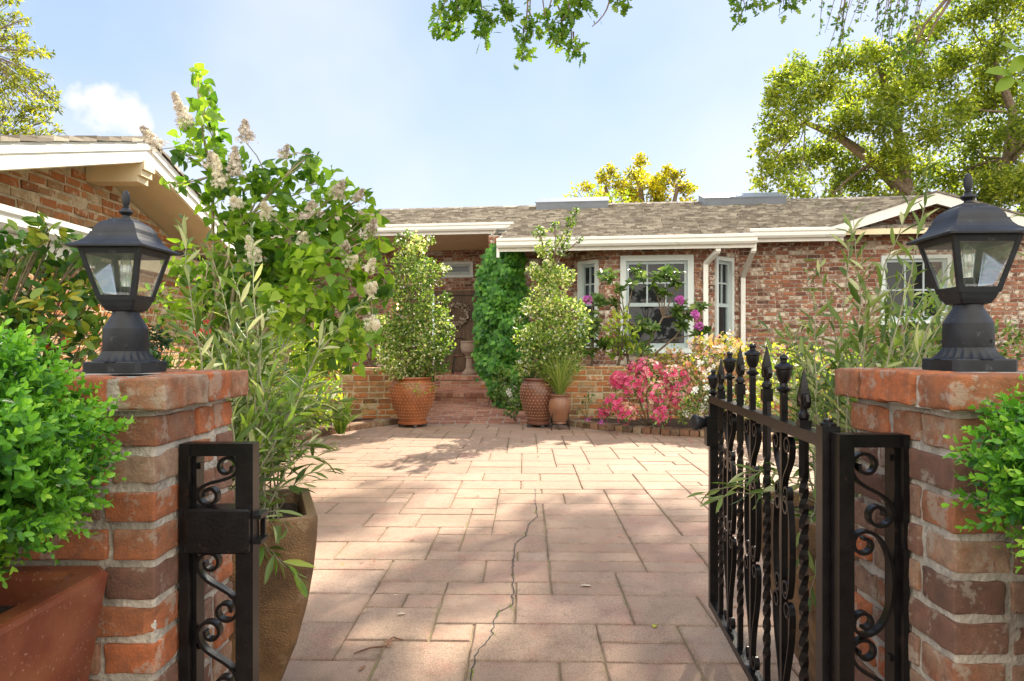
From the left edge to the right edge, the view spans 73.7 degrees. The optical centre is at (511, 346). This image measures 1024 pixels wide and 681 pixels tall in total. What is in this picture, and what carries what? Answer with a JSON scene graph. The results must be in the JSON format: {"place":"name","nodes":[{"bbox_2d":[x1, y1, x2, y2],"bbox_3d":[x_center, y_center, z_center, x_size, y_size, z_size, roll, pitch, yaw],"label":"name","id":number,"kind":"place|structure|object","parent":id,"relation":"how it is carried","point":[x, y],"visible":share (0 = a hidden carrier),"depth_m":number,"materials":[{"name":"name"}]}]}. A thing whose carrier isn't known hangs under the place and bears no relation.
{"place":"outdoors","nodes":[
{"label":"outdoors","id":0,"kind":"place"},
{"bbox_2d":[426,401,527,423],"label":"brick path","id":1,"kind":"structure","parent":0,"point":[446,412],"depth_m":10.40,"materials":[{"name":"red brick"}]},
{"bbox_2d":[432,371,494,401],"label":"brick steps","id":2,"kind":"structure","parent":1,"relation":"on","point":[457,386],"depth_m":14.21,"materials":[{"name":"red brick"}]},
{"bbox_2d":[452,338,465,373],"bbox_3d":[-1.150,0.215,15.200,0.361,0.812,0.362,0,0,-10],"label":"metal chair","id":3,"kind":"object","parent":2,"relation":"on","point":[456,354],"visible":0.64,"depth_m":15.32,"materials":[{"name":"black metal"}]},
{"bbox_2d":[460,341,477,374],"bbox_3d":[-0.930,0.253,14.950,0.420,0.735,0.414,0,0,0],"label":"stone urn","id":4,"kind":"object","parent":2,"relation":"on","point":[467,347],"visible":0.77,"depth_m":14.83,"materials":[{"name":"beige stone"}]},
{"bbox_2d":[492,365,523,420],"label":"gardenia bush","id":5,"kind":"object","parent":1,"relation":"on","point":[512,395],"visible":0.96,"depth_m":9.49,"materials":[{"name":"green plant"}]},
{"bbox_2d":[0,0,1023,346],"label":"sky","id":6,"kind":"structure","parent":0,"point":[415,119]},
{"bbox_2d":[231,423,815,680],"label":"courtyard paving","id":7,"kind":"structure","parent":0,"point":[471,603],"depth_m":3.36,"materials":[{"name":"beige stone"}]},
{"bbox_2d":[0,566,107,680],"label":"square planter","id":8,"kind":"object","parent":7,"relation":"on","point":[49,619],"visible":1,"depth_m":1.15,"materials":[{"name":"ceramic"}]},
{"bbox_2d":[0,319,135,588],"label":"boxwood shrub","id":9,"kind":"object","parent":8,"relation":"on","point":[45,466],"visible":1,"depth_m":1.05,"materials":[{"name":"green plant"}]},
{"bbox_2d":[2,368,248,680],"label":"gate pillar","id":10,"kind":"structure","parent":7,"relation":"on","point":[131,547],"depth_m":1.33,"materials":[{"name":"brick"}]},
{"bbox_2d":[65,190,180,373],"bbox_3d":[-0.848,-0.142,1.500,0.162,0.401,0.162,0,0,0],"label":"pillar lantern","id":11,"kind":"object","parent":10,"relation":"on","point":[104,246],"visible":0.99,"depth_m":1.46,"materials":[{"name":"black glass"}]},
{"bbox_2d":[179,441,268,680],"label":"iron side panel","id":12,"kind":"object","parent":10,"relation":"attached to","point":[214,529],"visible":1,"depth_m":1.41,"materials":[{"name":"black metal"}]},
{"bbox_2d":[147,324,172,368],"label":"dwarf shrub","id":13,"kind":"object","parent":7,"relation":"on","point":[154,351],"visible":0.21,"depth_m":2.95,"materials":[{"name":"green plant"}]},
{"bbox_2d":[227,488,317,680],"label":"tapered planter","id":14,"kind":"object","parent":7,"relation":"on","point":[283,602],"visible":0.41,"depth_m":1.85,"materials":[{"name":"brown ceramic"}]},
{"bbox_2d":[160,214,376,597],"bbox_3d":[-0.854,0.081,2.320,0.698,1.134,1.207,0,0,0],"label":"olive shrub","id":15,"kind":"object","parent":14,"relation":"in","point":[268,431],"visible":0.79,"depth_m":2.14,"materials":[{"name":"green plant"}]},
{"bbox_2d":[231,322,343,457],"bbox_3d":[-2.062,0.374,6.033,0.811,1.309,1.260,0,0,29],"label":"azalea bush","id":16,"kind":"object","parent":7,"relation":"on","point":[319,379],"visible":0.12,"depth_m":6.19,"materials":[{"name":"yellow plant"}]},
{"bbox_2d":[310,315,371,413],"bbox_3d":[-1.998,0.316,7.975,0.889,1.410,0.425,0,0,-42],"label":"rose tree","id":17,"kind":"object","parent":7,"relation":"on","point":[341,385],"visible":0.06,"depth_m":7.99,"materials":[{"name":"green plant"}]},
{"bbox_2d":[322,393,367,433],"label":"lily clump","id":18,"kind":"object","parent":7,"relation":"on","point":[340,427],"visible":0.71,"depth_m":7.86,"materials":[{"name":"green plant"}]},
{"bbox_2d":[292,418,398,440],"bbox_3d":[-2.214,1.013,7.303,0.689,0.091,4.229,0,0,11],"label":"brick edging","id":19,"kind":"object","parent":7,"relation":"on","point":[365,424],"visible":0.3,"depth_m":8.57,"materials":[{"name":"red brick"}]},
{"bbox_2d":[354,636,402,653],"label":"twig","id":20,"kind":"object","parent":7,"relation":"on","point":[389,642],"visible":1,"depth_m":2.37,"materials":[{"name":"brown wood"}]},
{"bbox_2d":[389,376,435,427],"bbox_3d":[-1.300,0.725,8.920,0.612,0.650,0.612,0,0,0],"label":"studded pot","id":21,"kind":"object","parent":7,"relation":"on","point":[410,406],"visible":0.95,"depth_m":8.71,"materials":[{"name":"ceramic"}]},
{"bbox_2d":[368,229,456,383],"bbox_3d":[-1.298,-0.483,8.893,1.180,2.141,0.864,0,0,0],"label":"potted shrub","id":22,"kind":"object","parent":21,"relation":"in","point":[406,341],"visible":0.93,"depth_m":8.83,"materials":[{"name":"green plant"}]},
{"bbox_2d":[402,381,436,396],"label":"trailing plant","id":23,"kind":"object","parent":21,"relation":"in","point":[420,386],"visible":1,"depth_m":8.60,"materials":[{"name":"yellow plant"}]},
{"bbox_2d":[520,377,555,427],"bbox_3d":[0.345,0.731,8.880,0.505,0.638,0.502,0,0,0],"label":"studded pot","id":24,"kind":"object","parent":7,"relation":"on","point":[535,396],"visible":0.81,"depth_m":8.70,"materials":[{"name":"ceramic"}]},
{"bbox_2d":[510,207,593,386],"bbox_3d":[0.504,-0.593,8.834,1.013,2.435,0.711,0,0,-19],"label":"potted shrub","id":25,"kind":"object","parent":24,"relation":"in","point":[539,336],"visible":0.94,"depth_m":8.77,"materials":[{"name":"green plant"}]},
{"bbox_2d":[318,431,759,652],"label":"leaf litter","id":26,"kind":"object","parent":7,"relation":"on","point":[493,527],"visible":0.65,"depth_m":3.79,"materials":[{"name":"brown plant"}]},
{"bbox_2d":[550,415,569,429],"bbox_3d":[0.605,0.941,8.620,0.237,0.221,0.238,0,0,0],"label":"plant stand","id":27,"kind":"object","parent":7,"relation":"on","point":[567,423],"visible":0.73,"depth_m":8.52,"materials":[{"name":"black metal"}]},
{"bbox_2d":[549,393,570,423],"bbox_3d":[0.605,0.792,8.620,0.292,0.375,0.290,0,0,0],"label":"plant pot","id":28,"kind":"object","parent":27,"relation":"on","point":[559,407],"visible":0.98,"depth_m":8.52,"materials":[{"name":"ceramic"}]},
{"bbox_2d":[528,343,597,394],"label":"ornamental grass","id":29,"kind":"object","parent":28,"relation":"in","point":[559,383],"depth_m":8.53,"materials":[{"name":"green plant"}]},
{"bbox_2d":[566,418,798,442],"bbox_3d":[2.482,1.014,7.780,4.576,0.092,0.445,0,0,36],"label":"brick edging","id":30,"kind":"object","parent":7,"relation":"on","point":[640,429],"visible":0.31,"depth_m":8.21,"materials":[{"name":"red brick"}]},
{"bbox_2d":[761,491,858,680],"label":"tapered planter","id":31,"kind":"object","parent":7,"relation":"on","point":[795,601],"visible":0.12,"depth_m":1.91,"materials":[{"name":"brown ceramic"}]},
{"bbox_2d":[686,148,1023,610],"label":"olive shrub","id":32,"kind":"object","parent":31,"relation":"in","point":[922,340],"visible":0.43,"depth_m":2.13,"materials":[{"name":"green plant"}]},
{"bbox_2d":[831,432,909,680],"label":"iron side panel","id":33,"kind":"object","parent":7,"relation":"on","point":[893,620],"visible":1,"depth_m":1.36,"materials":[{"name":"black metal"}]},
{"bbox_2d":[690,343,839,680],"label":"iron gate","id":34,"kind":"structure","parent":33,"relation":"attached to","point":[716,422],"depth_m":1.85,"materials":[{"name":"black metal"}]},
{"bbox_2d":[834,367,1023,680],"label":"gate pillar","id":35,"kind":"structure","parent":7,"relation":"on","point":[966,611],"depth_m":1.25,"materials":[{"name":"brick"}]},
{"bbox_2d":[906,173,1023,371],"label":"pillar lantern","id":36,"kind":"object","parent":35,"relation":"on","point":[992,236],"visible":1,"depth_m":1.35,"materials":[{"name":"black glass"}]},
{"bbox_2d":[279,366,848,432],"bbox_3d":[3.750,0.703,7.550,16.500,0.625,11.300,0,0,0],"label":"planting bed","id":37,"kind":"object","parent":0,"point":[673,422],"depth_m":9.19,"materials":[{"name":"soil"}]},
{"bbox_2d":[0,210,147,369],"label":"camellia bush","id":38,"kind":"object","parent":37,"relation":"on","point":[50,290],"visible":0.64,"depth_m":3.47,"materials":[{"name":"green plant"}]},
{"bbox_2d":[0,135,283,369],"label":"brick garage","id":39,"kind":"structure","parent":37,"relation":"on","point":[78,184],"depth_m":6.58,"materials":[{"name":"red brick"}]},
{"bbox_2d":[143,277,258,380],"bbox_3d":[-2.372,0.250,5.125,1.070,1.549,0.723,0,0,0],"label":"flowering shrub","id":40,"kind":"object","parent":37,"relation":"on","point":[188,364],"visible":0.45,"depth_m":5.06,"materials":[{"name":"green plant"}]},
{"bbox_2d":[139,63,394,484],"bbox_3d":[-1.782,-0.502,5.138,1.952,3.128,1.182,0,0,11],"label":"lilac bush","id":41,"kind":"object","parent":37,"relation":"on","point":[285,262],"visible":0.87,"depth_m":4.99,"materials":[{"name":"green plant"}]},
{"bbox_2d":[258,345,376,366],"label":"garden wall","id":42,"kind":"structure","parent":37,"relation":"on","point":[368,362],"depth_m":13.21,"materials":[{"name":"brick"}]},
{"bbox_2d":[576,393,595,417],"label":"garden herb","id":43,"kind":"object","parent":37,"relation":"on","point":[582,402],"visible":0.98,"depth_m":9.14,"materials":[{"name":"green plant"}]},
{"bbox_2d":[583,417,611,425],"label":"violet plant","id":44,"kind":"object","parent":37,"relation":"on","point":[601,422],"visible":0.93,"depth_m":8.61,"materials":[{"name":"purple plant"}]},
{"bbox_2d":[573,292,653,365],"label":"rhododendron","id":45,"kind":"object","parent":37,"relation":"on","point":[596,298],"visible":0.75,"depth_m":9.91,"materials":[{"name":"green plant"}]},
{"bbox_2d":[600,305,643,365],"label":"hydrangea shrub","id":46,"kind":"object","parent":37,"relation":"on","point":[628,327],"visible":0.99,"depth_m":9.58,"materials":[{"name":"green plant"}]},
{"bbox_2d":[596,346,699,428],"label":"azalea bush","id":47,"kind":"object","parent":37,"relation":"on","point":[623,380],"visible":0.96,"depth_m":8.19,"materials":[{"name":"pink plant"}]},
{"bbox_2d":[594,262,714,364],"bbox_3d":[2.029,-0.408,9.830,1.742,1.630,0.532,0,0,11],"label":"rhododendron","id":48,"kind":"object","parent":37,"relation":"on","point":[665,273],"visible":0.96,"depth_m":9.79,"materials":[{"name":"green plant"}]},
{"bbox_2d":[646,330,775,414],"bbox_3d":[2.413,0.411,8.402,1.793,1.222,0.743,0,0,43],"label":"azalea bush","id":49,"kind":"object","parent":37,"relation":"on","point":[721,347],"visible":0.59,"depth_m":8.40,"materials":[{"name":"beige plant"}]},
{"bbox_2d":[674,379,760,428],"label":"azalea bush","id":50,"kind":"object","parent":37,"relation":"on","point":[702,405],"visible":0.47,"depth_m":7.79,"materials":[{"name":"green plant"}]},
{"bbox_2d":[535,366,1023,420],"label":"garden wall","id":51,"kind":"structure","parent":37,"relation":"on","point":[597,386],"depth_m":9.59,"materials":[{"name":"orange brick"}]},
{"bbox_2d":[745,342,865,417],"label":"azalea bush","id":52,"kind":"object","parent":37,"relation":"on","point":[782,346],"visible":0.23,"depth_m":7.18,"materials":[{"name":"yellow plant"}]},
{"bbox_2d":[854,293,1023,367],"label":"garden shrub","id":53,"kind":"object","parent":37,"relation":"on","point":[1016,338],"visible":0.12,"depth_m":8.95,"materials":[{"name":"green plant"}]},
{"bbox_2d":[941,373,1023,572],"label":"boxwood shrub","id":54,"kind":"object","parent":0,"point":[1003,458],"visible":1,"depth_m":1.04,"materials":[{"name":"green plant"}]},
{"bbox_2d":[985,0,1023,92],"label":"leafy sprig","id":55,"kind":"object","parent":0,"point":[1008,80],"visible":1,"depth_m":1.99,"materials":[{"name":"green plant"}]},
{"label":"ground","id":56,"kind":"structure","parent":0,"visible":0},
{"bbox_2d":[0,0,66,135],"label":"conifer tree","id":57,"kind":"object","parent":56,"relation":"on","point":[8,72],"visible":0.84,"depth_m":15.74,"materials":[{"name":"green plant"}]},
{"bbox_2d":[265,363,432,417],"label":"garden wall","id":58,"kind":"structure","parent":56,"relation":"on","point":[372,387],"depth_m":9.59,"materials":[{"name":"orange brick"}]},
{"bbox_2d":[563,182,635,202],"bbox_3d":[2.805,-2.055,21.993,2.360,6.414,0.841,0,0,0],"label":"young tree","id":59,"kind":"object","parent":56,"relation":"on","point":[624,197],"visible":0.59,"depth_m":21.94,"materials":[{"name":"yellow plant"}]},
{"bbox_2d":[218,190,1023,376],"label":"brick house","id":60,"kind":"structure","parent":56,"relation":"on","point":[738,258],"depth_m":11.64,"materials":[{"name":"red brick"}]},
{"bbox_2d":[440,295,473,370],"bbox_3d":[-1.320,-0.310,16.448,0.860,1.820,0.065,0,0,7],"label":"door","id":61,"kind":"structure","parent":60,"relation":"in","point":[465,331],"depth_m":16.42,"materials":[{"name":"brown wood"}]},
{"bbox_2d":[444,301,470,327],"bbox_3d":[-1.308,-0.747,16.334,0.677,0.675,0.169,0,0,7],"label":"wreath","id":62,"kind":"object","parent":61,"relation":"attached to","point":[464,308],"depth_m":16.33,"materials":[{"name":"brown plant"}]},
{"bbox_2d":[441,262,473,277],"bbox_3d":[-1.303,-1.830,16.386,0.790,0.380,0.138,0,0,7],"label":"window","id":63,"kind":"structure","parent":60,"relation":"in","point":[459,269],"depth_m":16.39,"materials":[{"name":"white glass"}]},
{"bbox_2d":[471,243,535,410],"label":"wall ivy","id":64,"kind":"object","parent":60,"relation":"attached to","point":[501,289],"depth_m":11.42,"materials":[{"name":"green plant"}]},
{"bbox_2d":[577,259,598,347],"bbox_3d":[1.316,-0.720,11.761,0.138,1.500,0.520,0,0,-38],"label":"window","id":65,"kind":"structure","parent":60,"relation":"in","point":[587,281],"depth_m":11.85,"materials":[{"name":"white"}]},
{"bbox_2d":[620,254,694,352],"bbox_3d":[2.403,-0.695,11.347,1.235,1.630,0.138,0,0,7],"label":"window","id":66,"kind":"structure","parent":60,"relation":"in","point":[644,302],"depth_m":11.38,"materials":[{"name":"white"}]},
{"bbox_2d":[714,256,733,352],"bbox_3d":[3.565,-0.685,11.486,0.540,1.610,0.138,0,0,-38],"label":"window","id":67,"kind":"structure","parent":60,"relation":"in","point":[724,266],"depth_m":11.58,"materials":[{"name":"white"}]},
{"bbox_2d":[879,254,951,324],"bbox_3d":[6.748,-0.940,11.419,1.140,1.160,0.138,0,0,7],"label":"window","id":68,"kind":"structure","parent":60,"relation":"in","point":[923,280],"depth_m":11.46,"materials":[{"name":"white"}]},
{"bbox_2d":[579,151,698,202],"bbox_3d":[5.146,-3.293,26.964,5.066,8.886,2.807,0,0,0],"label":"golden tree","id":69,"kind":"object","parent":56,"relation":"on","point":[657,186],"visible":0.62,"depth_m":26.92,"materials":[{"name":"yellow plant"}]},
{"bbox_2d":[428,0,951,70],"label":"overhead oak","id":70,"kind":"object","parent":56,"relation":"on","point":[559,36],"visible":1,"depth_m":4.03,"materials":[{"name":"green plant"}]},
{"bbox_2d":[746,0,1023,212],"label":"oak tree","id":71,"kind":"object","parent":56,"relation":"on","point":[998,177],"visible":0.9,"depth_m":20.50,"materials":[{"name":"green plant"}]}
]}

